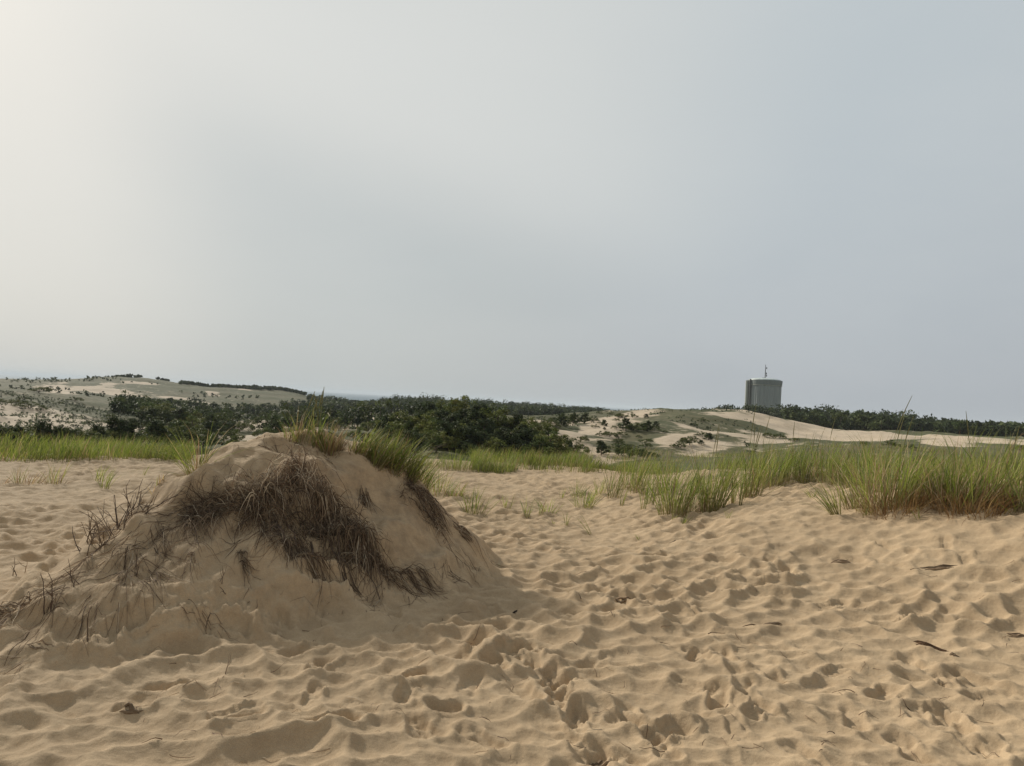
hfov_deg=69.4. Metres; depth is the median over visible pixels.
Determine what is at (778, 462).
grass tuft
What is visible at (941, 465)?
grass tuft
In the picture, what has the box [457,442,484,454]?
shrub
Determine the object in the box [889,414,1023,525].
grass tuft
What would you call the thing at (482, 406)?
pine tree
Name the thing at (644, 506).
grass tuft
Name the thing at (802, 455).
grass tuft
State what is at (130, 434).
shrub
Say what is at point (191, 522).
dead grass
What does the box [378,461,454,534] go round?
dead grass
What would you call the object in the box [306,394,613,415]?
forest
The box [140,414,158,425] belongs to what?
pine tree
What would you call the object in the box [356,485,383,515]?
dead grass
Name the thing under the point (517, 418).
pine tree
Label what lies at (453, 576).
straw litter
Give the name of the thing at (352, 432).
shrub
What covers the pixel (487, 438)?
pine tree
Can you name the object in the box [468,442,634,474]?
grass
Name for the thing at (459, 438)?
scrub oak
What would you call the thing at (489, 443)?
scrub oak
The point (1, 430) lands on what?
pine tree
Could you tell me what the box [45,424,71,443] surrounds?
pine tree
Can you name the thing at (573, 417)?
pine tree
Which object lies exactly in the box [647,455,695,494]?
grass tuft
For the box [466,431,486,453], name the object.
pine tree
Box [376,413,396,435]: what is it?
pine tree
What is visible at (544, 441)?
scrub oak
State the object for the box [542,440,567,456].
scrub oak
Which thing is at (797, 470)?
grass tuft
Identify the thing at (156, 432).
shrub
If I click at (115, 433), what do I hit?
shrub
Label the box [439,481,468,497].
grass tuft
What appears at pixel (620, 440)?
shrub
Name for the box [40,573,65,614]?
dry twigs
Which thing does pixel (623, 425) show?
pine tree
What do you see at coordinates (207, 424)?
pine tree
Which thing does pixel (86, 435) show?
shrub
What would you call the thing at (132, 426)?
pine tree
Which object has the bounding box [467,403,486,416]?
pine tree
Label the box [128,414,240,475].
grass tuft
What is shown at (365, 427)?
scrub oak
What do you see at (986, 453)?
grass tuft
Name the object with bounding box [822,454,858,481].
grass tuft
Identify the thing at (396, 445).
grass tuft
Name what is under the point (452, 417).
pine tree
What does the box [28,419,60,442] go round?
pine tree
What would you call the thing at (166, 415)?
pine tree
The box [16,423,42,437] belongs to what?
shrub
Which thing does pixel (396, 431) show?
scrub oak
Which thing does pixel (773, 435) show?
shrub
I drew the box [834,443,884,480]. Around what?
grass tuft
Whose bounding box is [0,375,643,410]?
sea
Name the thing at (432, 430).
scrub oak
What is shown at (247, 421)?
shrub
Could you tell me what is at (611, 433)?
shrub
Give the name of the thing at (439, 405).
scrub oak
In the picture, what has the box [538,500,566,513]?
grass tuft
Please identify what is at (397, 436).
scrub oak
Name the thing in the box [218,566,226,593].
dry twigs
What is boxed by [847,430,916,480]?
grass tuft
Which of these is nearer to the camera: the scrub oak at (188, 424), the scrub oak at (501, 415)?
the scrub oak at (501, 415)
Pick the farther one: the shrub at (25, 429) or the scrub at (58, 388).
the scrub at (58, 388)
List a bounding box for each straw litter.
[0,468,240,682]
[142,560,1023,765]
[213,434,347,474]
[292,536,505,625]
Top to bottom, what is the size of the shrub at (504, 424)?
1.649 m
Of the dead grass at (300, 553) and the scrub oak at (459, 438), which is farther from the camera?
the scrub oak at (459, 438)
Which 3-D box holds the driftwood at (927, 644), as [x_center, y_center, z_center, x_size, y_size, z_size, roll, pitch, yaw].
[2.753,1.732,4.859,0.200,0.051,0.067,3,-1,11]
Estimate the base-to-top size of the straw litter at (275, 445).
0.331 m
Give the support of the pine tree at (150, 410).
on the dune hills
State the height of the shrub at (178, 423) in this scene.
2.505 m
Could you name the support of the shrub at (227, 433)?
on the dune hills
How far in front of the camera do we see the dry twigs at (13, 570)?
5.67 m
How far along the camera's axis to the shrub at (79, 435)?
52.74 m
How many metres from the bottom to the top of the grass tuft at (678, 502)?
1.029 m
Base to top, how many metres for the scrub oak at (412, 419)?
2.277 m
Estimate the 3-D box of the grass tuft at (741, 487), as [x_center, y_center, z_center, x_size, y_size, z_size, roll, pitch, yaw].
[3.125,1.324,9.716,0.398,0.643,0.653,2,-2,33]
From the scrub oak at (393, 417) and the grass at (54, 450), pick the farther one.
the scrub oak at (393, 417)
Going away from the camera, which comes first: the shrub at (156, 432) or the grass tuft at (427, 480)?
the grass tuft at (427, 480)
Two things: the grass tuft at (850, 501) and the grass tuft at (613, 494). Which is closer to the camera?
the grass tuft at (850, 501)
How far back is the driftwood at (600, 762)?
3.31 m
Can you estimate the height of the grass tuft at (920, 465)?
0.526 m
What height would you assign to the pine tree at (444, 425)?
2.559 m
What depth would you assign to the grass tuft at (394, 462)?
6.64 m
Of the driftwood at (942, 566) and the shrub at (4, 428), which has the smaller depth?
the driftwood at (942, 566)
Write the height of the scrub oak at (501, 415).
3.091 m
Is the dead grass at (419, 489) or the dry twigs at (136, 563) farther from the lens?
the dead grass at (419, 489)
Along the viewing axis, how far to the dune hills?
109.92 m
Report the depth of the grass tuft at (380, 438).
6.65 m
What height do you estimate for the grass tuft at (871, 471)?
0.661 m
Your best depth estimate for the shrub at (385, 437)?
54.57 m
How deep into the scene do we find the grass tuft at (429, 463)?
6.86 m
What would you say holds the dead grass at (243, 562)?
on the sand
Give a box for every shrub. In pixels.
[0,424,30,443]
[1,399,20,404]
[2,431,39,444]
[13,400,44,407]
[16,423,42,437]
[24,424,46,437]
[28,386,53,392]
[31,427,79,443]
[45,433,89,443]
[66,396,83,400]
[68,429,107,444]
[69,429,113,442]
[76,428,103,443]
[104,429,129,439]
[114,432,156,442]
[120,432,167,446]
[132,404,173,415]
[137,418,185,442]
[146,431,180,442]
[161,429,194,445]
[163,420,216,446]
[163,426,217,445]
[175,429,224,449]
[212,425,245,439]
[229,422,255,432]
[236,418,257,424]
[251,427,283,436]
[254,426,276,436]
[327,421,351,430]
[340,430,365,437]
[371,436,399,449]
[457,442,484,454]
[495,418,512,428]
[495,421,513,431]
[540,417,560,425]
[568,441,590,453]
[570,436,588,442]
[595,431,608,435]
[604,431,616,436]
[608,444,626,455]
[613,438,624,442]
[613,444,648,457]
[626,422,648,431]
[628,448,660,458]
[638,438,653,442]
[639,442,652,447]
[672,441,686,446]
[678,437,700,444]
[762,433,778,436]
[882,439,901,446]
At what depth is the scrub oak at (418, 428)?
61.07 m
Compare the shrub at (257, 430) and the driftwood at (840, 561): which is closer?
the driftwood at (840, 561)
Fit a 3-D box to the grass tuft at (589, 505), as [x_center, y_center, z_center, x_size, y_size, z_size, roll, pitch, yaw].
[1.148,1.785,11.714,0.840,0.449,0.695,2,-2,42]
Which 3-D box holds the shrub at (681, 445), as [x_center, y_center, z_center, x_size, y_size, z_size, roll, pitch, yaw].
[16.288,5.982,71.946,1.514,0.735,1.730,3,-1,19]
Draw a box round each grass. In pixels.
[0,428,202,463]
[0,590,36,629]
[154,444,397,598]
[158,502,236,547]
[228,517,341,604]
[231,547,260,585]
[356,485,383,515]
[372,537,450,600]
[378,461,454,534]
[415,491,456,548]
[458,523,480,555]
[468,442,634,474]
[615,428,1023,477]
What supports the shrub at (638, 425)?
on the dune hills
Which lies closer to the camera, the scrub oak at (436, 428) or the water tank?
the scrub oak at (436, 428)
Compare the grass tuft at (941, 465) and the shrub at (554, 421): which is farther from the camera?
the shrub at (554, 421)
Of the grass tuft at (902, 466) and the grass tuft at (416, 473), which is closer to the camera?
the grass tuft at (416, 473)
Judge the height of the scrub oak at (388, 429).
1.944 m
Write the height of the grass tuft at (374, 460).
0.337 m
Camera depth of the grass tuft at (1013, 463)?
8.68 m
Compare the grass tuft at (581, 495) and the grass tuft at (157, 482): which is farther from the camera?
the grass tuft at (581, 495)
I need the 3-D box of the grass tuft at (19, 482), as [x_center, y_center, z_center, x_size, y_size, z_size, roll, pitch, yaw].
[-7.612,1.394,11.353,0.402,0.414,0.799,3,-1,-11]
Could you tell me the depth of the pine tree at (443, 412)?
67.59 m
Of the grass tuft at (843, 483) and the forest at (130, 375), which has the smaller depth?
the grass tuft at (843, 483)
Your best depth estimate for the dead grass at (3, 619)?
4.45 m
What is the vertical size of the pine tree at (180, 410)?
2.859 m
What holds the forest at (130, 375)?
on the dune hills
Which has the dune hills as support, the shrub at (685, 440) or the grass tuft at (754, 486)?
the shrub at (685, 440)
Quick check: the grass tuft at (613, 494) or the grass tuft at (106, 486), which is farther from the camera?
the grass tuft at (613, 494)
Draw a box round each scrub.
[0,375,301,399]
[0,390,136,430]
[517,408,758,451]
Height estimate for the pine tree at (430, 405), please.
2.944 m
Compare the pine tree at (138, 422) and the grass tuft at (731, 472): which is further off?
the pine tree at (138, 422)
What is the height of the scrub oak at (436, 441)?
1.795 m
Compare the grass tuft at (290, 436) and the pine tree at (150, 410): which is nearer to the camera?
the grass tuft at (290, 436)
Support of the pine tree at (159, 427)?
on the dune hills
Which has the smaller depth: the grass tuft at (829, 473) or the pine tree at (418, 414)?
the grass tuft at (829, 473)
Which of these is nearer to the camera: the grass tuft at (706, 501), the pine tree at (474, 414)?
the grass tuft at (706, 501)
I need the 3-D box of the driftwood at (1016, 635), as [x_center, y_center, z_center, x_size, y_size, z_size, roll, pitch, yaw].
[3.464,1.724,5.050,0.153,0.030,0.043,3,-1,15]
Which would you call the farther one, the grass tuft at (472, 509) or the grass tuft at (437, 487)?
the grass tuft at (437, 487)
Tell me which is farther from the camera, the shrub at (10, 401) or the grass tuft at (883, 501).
the shrub at (10, 401)
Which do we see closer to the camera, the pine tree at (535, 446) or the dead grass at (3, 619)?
the dead grass at (3, 619)
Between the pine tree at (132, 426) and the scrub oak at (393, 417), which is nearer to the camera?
the pine tree at (132, 426)
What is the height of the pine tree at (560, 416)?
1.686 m
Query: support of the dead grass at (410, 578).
on the sand
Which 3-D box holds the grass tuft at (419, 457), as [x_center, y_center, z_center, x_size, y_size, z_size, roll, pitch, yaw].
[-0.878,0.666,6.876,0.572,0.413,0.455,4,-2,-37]
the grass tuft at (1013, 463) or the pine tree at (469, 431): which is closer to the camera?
the grass tuft at (1013, 463)
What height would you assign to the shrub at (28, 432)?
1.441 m
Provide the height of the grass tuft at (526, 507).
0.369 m
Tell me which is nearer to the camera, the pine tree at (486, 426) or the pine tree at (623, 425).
the pine tree at (486, 426)
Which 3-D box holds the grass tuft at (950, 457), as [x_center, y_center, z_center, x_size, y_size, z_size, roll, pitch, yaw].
[6.161,0.972,10.368,1.430,0.898,1.265,3,-1,0]
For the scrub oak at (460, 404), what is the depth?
77.72 m
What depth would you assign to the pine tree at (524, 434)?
59.78 m
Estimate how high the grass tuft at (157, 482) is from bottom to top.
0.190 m
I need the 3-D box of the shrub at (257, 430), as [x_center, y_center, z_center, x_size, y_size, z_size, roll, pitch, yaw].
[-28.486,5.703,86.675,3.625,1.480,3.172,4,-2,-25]
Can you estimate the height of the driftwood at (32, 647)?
0.048 m
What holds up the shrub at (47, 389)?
on the dune hills
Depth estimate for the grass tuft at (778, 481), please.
11.49 m
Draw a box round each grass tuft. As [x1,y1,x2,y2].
[6,466,29,483]
[12,470,49,484]
[27,459,75,484]
[87,462,108,481]
[93,464,119,488]
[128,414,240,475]
[147,474,166,494]
[276,420,306,442]
[280,392,334,445]
[302,389,334,448]
[305,420,357,457]
[347,428,382,454]
[353,425,389,459]
[356,420,408,462]
[368,430,407,467]
[369,437,400,472]
[377,429,431,469]
[379,441,423,477]
[386,431,426,471]
[395,436,446,472]
[403,450,433,484]
[409,446,445,480]
[419,458,454,491]
[422,449,452,467]
[427,467,476,497]
[433,447,485,471]
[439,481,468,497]
[453,483,511,516]
[500,496,513,507]
[519,497,538,517]
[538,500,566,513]
[564,484,610,508]
[570,481,591,498]
[594,476,610,493]
[597,460,635,498]
[604,443,663,490]
[617,455,665,494]
[619,485,632,505]
[630,458,668,503]
[636,455,745,517]
[636,465,662,509]
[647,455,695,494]
[651,427,761,512]
[685,473,707,493]
[689,453,756,486]
[716,417,793,482]
[719,453,749,503]
[724,407,803,498]
[730,462,761,504]
[751,439,804,489]
[763,422,815,483]
[765,449,789,478]
[779,426,828,477]
[779,441,841,483]
[783,437,853,477]
[790,471,840,514]
[795,396,975,521]
[803,419,873,485]
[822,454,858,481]
[825,451,871,488]
[828,468,883,509]
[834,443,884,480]
[839,451,893,489]
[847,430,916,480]
[880,441,918,481]
[882,447,977,512]
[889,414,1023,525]
[898,450,947,478]
[916,450,965,482]
[920,423,1009,477]
[930,426,1023,507]
[931,446,971,487]
[947,432,1023,488]
[957,452,1010,480]
[963,438,1023,484]
[973,438,1023,479]
[984,479,1023,514]
[994,459,1023,514]
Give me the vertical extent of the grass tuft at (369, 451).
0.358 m
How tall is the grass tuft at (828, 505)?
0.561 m
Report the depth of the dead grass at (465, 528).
6.75 m
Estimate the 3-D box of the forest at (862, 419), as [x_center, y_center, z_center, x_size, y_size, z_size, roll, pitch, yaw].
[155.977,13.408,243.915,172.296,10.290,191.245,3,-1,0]
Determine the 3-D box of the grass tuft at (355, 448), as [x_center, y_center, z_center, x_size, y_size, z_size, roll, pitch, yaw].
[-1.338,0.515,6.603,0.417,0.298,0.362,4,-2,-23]
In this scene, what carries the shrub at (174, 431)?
on the dune hills
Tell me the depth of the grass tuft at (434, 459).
19.30 m
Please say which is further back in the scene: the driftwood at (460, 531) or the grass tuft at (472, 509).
the grass tuft at (472, 509)
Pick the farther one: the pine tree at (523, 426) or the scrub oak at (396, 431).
the pine tree at (523, 426)
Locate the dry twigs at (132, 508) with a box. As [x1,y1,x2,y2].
[72,479,185,556]
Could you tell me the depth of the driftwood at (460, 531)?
6.72 m
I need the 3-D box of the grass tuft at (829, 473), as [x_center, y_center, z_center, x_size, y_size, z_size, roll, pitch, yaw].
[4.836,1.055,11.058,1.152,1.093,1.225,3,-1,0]
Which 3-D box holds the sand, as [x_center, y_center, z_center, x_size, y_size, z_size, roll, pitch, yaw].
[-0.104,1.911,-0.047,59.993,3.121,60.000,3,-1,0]
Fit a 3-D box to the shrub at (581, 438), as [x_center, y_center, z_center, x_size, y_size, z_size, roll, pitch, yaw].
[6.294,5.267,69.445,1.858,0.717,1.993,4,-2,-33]
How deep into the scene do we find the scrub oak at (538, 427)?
69.34 m
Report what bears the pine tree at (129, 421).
on the dune hills
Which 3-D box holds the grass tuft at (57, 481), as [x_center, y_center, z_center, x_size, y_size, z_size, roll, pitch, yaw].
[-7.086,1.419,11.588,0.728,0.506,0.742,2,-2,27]
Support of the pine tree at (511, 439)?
on the dune hills
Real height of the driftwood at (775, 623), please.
0.030 m
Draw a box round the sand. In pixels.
[0,429,1023,765]
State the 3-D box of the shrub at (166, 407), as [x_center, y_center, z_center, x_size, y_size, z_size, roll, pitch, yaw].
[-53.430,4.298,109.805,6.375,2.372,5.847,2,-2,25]
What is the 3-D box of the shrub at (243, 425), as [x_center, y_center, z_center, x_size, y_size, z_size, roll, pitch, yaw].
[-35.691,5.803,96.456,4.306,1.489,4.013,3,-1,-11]
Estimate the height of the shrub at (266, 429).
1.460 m
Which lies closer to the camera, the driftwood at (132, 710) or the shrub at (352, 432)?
the driftwood at (132, 710)
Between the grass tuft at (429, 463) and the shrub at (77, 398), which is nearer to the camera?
the grass tuft at (429, 463)
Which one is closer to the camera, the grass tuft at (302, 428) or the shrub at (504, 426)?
the grass tuft at (302, 428)
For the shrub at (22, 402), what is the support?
on the dune hills
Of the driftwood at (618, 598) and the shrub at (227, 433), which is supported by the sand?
the driftwood at (618, 598)
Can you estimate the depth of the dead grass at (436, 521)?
6.50 m
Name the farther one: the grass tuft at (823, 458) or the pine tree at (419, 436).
the pine tree at (419, 436)
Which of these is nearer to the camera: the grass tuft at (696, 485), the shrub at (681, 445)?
the grass tuft at (696, 485)
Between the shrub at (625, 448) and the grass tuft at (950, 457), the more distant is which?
the shrub at (625, 448)
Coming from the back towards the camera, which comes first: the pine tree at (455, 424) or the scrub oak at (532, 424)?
the scrub oak at (532, 424)
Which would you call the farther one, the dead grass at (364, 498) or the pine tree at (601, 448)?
the pine tree at (601, 448)
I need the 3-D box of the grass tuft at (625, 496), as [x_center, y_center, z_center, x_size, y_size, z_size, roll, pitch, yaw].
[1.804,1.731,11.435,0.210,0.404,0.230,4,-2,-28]
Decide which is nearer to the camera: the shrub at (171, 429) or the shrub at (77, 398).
the shrub at (171, 429)
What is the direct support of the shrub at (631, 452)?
on the dune hills
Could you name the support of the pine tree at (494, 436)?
on the dune hills
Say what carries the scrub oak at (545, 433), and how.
on the dune hills
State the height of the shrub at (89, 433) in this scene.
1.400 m
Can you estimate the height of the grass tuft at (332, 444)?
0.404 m
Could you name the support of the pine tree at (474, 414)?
on the dune hills
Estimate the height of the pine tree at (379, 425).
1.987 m
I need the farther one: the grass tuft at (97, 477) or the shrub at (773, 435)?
the shrub at (773, 435)
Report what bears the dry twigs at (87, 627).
on the sand
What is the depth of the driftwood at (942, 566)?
6.30 m
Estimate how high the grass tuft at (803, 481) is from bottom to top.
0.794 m
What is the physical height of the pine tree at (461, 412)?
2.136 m
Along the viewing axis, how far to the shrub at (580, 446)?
62.13 m
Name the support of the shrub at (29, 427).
on the dune hills
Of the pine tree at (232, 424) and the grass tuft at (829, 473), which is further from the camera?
the pine tree at (232, 424)
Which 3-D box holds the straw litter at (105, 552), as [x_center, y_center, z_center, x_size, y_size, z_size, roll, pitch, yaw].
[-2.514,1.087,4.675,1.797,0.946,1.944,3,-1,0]
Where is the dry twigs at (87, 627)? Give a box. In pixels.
[87,606,100,642]
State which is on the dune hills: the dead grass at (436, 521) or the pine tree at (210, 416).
the pine tree at (210, 416)
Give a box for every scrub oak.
[146,398,175,410]
[176,410,206,421]
[176,414,204,429]
[223,433,246,443]
[357,420,373,432]
[369,424,401,440]
[374,412,414,433]
[387,410,419,432]
[387,433,410,452]
[388,429,402,443]
[401,413,436,430]
[411,420,439,435]
[419,417,442,433]
[421,427,439,438]
[422,430,456,452]
[425,399,456,419]
[442,423,469,443]
[442,428,474,451]
[446,395,482,414]
[476,402,517,427]
[480,437,513,455]
[510,416,545,432]
[511,421,540,436]
[523,430,571,455]
[536,421,571,443]
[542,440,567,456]
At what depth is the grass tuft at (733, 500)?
10.05 m
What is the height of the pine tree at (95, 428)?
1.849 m
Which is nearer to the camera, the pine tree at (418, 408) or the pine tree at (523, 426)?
the pine tree at (523, 426)
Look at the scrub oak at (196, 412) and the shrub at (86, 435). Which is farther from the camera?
the scrub oak at (196, 412)
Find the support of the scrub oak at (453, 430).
on the dune hills
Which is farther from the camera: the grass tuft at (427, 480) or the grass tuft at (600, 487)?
the grass tuft at (600, 487)
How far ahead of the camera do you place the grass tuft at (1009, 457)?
9.60 m
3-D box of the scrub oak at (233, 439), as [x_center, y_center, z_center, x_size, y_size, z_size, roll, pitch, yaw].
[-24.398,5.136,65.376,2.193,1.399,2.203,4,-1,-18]
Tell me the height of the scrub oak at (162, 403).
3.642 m
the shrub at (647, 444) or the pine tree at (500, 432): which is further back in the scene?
the shrub at (647, 444)
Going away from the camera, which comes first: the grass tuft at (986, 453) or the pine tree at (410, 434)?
the grass tuft at (986, 453)
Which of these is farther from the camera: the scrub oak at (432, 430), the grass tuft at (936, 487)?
the scrub oak at (432, 430)
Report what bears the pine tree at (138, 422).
on the dune hills
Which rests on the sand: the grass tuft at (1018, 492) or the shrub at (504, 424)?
the grass tuft at (1018, 492)
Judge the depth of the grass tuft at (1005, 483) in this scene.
7.57 m
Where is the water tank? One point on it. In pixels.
(765, 391)
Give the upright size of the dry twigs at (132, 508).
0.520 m
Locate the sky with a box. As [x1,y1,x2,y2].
[0,0,1023,423]
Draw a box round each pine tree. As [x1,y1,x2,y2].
[0,424,31,447]
[0,425,16,444]
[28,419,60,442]
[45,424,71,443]
[89,423,112,444]
[104,414,131,437]
[114,419,138,435]
[115,423,137,439]
[128,418,144,431]
[131,410,149,425]
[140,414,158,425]
[144,418,173,443]
[146,407,161,417]
[156,410,176,426]
[171,406,187,420]
[198,420,216,434]
[199,412,221,426]
[216,421,237,436]
[226,421,238,433]
[269,420,284,430]
[354,432,365,441]
[373,421,387,432]
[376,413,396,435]
[402,430,421,451]
[406,431,428,455]
[413,401,436,416]
[413,410,429,425]
[414,405,428,416]
[432,420,456,450]
[434,408,449,422]
[443,413,459,423]
[450,421,462,448]
[453,408,471,422]
[453,425,480,453]
[464,408,482,429]
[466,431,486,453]
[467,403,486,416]
[474,417,496,439]
[477,403,493,420]
[481,436,490,454]
[488,426,517,450]
[492,435,503,450]
[502,431,525,454]
[509,413,522,428]
[513,423,527,438]
[513,427,536,454]
[527,427,537,440]
[527,441,542,454]
[556,412,568,424]
[567,413,580,425]
[580,412,590,422]
[595,440,608,455]
[618,417,633,430]
[642,420,653,430]
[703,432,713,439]
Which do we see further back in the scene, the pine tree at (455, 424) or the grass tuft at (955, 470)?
the pine tree at (455, 424)
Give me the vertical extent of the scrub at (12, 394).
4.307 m
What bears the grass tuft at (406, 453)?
on the sand
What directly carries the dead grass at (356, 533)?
on the sand
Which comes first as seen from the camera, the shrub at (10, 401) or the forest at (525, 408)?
the shrub at (10, 401)
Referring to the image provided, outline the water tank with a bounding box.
[745,365,782,410]
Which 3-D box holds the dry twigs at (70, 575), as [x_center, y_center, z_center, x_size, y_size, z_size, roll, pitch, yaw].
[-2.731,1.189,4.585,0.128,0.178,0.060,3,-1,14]
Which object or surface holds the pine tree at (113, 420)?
on the dune hills
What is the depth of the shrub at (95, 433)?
55.34 m
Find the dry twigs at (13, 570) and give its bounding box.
[12,558,26,575]
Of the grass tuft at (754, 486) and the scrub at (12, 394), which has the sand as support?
the grass tuft at (754, 486)
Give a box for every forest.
[26,373,169,380]
[107,390,422,429]
[178,380,306,394]
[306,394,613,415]
[693,403,1023,436]
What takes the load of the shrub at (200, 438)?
on the dune hills
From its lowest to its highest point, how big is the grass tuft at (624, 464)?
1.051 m
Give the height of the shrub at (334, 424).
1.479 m
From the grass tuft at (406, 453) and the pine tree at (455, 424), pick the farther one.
the pine tree at (455, 424)
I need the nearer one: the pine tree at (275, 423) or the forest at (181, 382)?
the pine tree at (275, 423)
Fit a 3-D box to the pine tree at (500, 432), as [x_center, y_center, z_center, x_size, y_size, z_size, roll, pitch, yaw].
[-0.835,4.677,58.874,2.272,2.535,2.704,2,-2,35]
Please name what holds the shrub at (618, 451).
on the dune hills
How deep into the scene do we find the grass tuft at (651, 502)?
10.91 m
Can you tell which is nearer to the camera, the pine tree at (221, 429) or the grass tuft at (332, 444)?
the grass tuft at (332, 444)
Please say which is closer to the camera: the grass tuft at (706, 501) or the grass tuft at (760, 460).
the grass tuft at (706, 501)
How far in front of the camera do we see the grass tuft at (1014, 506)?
7.21 m
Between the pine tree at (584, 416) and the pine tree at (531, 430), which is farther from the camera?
the pine tree at (584, 416)
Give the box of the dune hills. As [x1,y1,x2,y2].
[0,377,1023,473]
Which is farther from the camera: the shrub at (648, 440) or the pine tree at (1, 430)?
the shrub at (648, 440)
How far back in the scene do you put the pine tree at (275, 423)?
86.84 m
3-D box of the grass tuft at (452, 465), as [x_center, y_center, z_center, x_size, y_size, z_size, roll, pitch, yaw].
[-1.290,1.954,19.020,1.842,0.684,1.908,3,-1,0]
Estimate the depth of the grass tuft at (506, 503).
11.34 m
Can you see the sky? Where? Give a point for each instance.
(631, 204)
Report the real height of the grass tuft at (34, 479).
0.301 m
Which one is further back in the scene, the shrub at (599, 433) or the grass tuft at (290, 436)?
the shrub at (599, 433)
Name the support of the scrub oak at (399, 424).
on the dune hills
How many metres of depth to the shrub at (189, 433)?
61.85 m
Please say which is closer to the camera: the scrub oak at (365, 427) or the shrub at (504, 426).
the shrub at (504, 426)
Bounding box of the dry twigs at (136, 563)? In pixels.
[111,541,170,583]
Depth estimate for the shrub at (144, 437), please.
59.83 m
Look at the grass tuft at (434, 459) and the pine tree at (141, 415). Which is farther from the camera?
the pine tree at (141, 415)
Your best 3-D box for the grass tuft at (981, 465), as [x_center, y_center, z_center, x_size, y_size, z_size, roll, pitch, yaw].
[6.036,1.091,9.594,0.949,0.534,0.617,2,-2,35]
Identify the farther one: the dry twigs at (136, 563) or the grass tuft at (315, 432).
the grass tuft at (315, 432)
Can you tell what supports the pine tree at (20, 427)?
on the dune hills
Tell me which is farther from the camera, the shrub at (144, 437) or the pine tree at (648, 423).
the pine tree at (648, 423)
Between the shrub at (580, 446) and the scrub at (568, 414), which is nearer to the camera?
the shrub at (580, 446)
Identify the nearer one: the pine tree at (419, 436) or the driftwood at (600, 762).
the driftwood at (600, 762)
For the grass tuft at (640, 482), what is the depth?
12.70 m
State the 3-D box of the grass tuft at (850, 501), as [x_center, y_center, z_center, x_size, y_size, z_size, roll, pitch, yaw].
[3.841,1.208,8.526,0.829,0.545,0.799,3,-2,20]
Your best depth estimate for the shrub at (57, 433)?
52.99 m
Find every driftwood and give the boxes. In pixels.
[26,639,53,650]
[119,702,142,713]
[453,521,471,542]
[589,759,609,765]
[615,596,630,603]
[765,622,781,625]
[830,559,849,563]
[913,640,947,651]
[921,564,955,569]
[1007,633,1023,637]
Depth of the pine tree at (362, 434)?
61.88 m
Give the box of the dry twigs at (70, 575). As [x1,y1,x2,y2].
[65,560,81,586]
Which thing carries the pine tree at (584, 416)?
on the dune hills

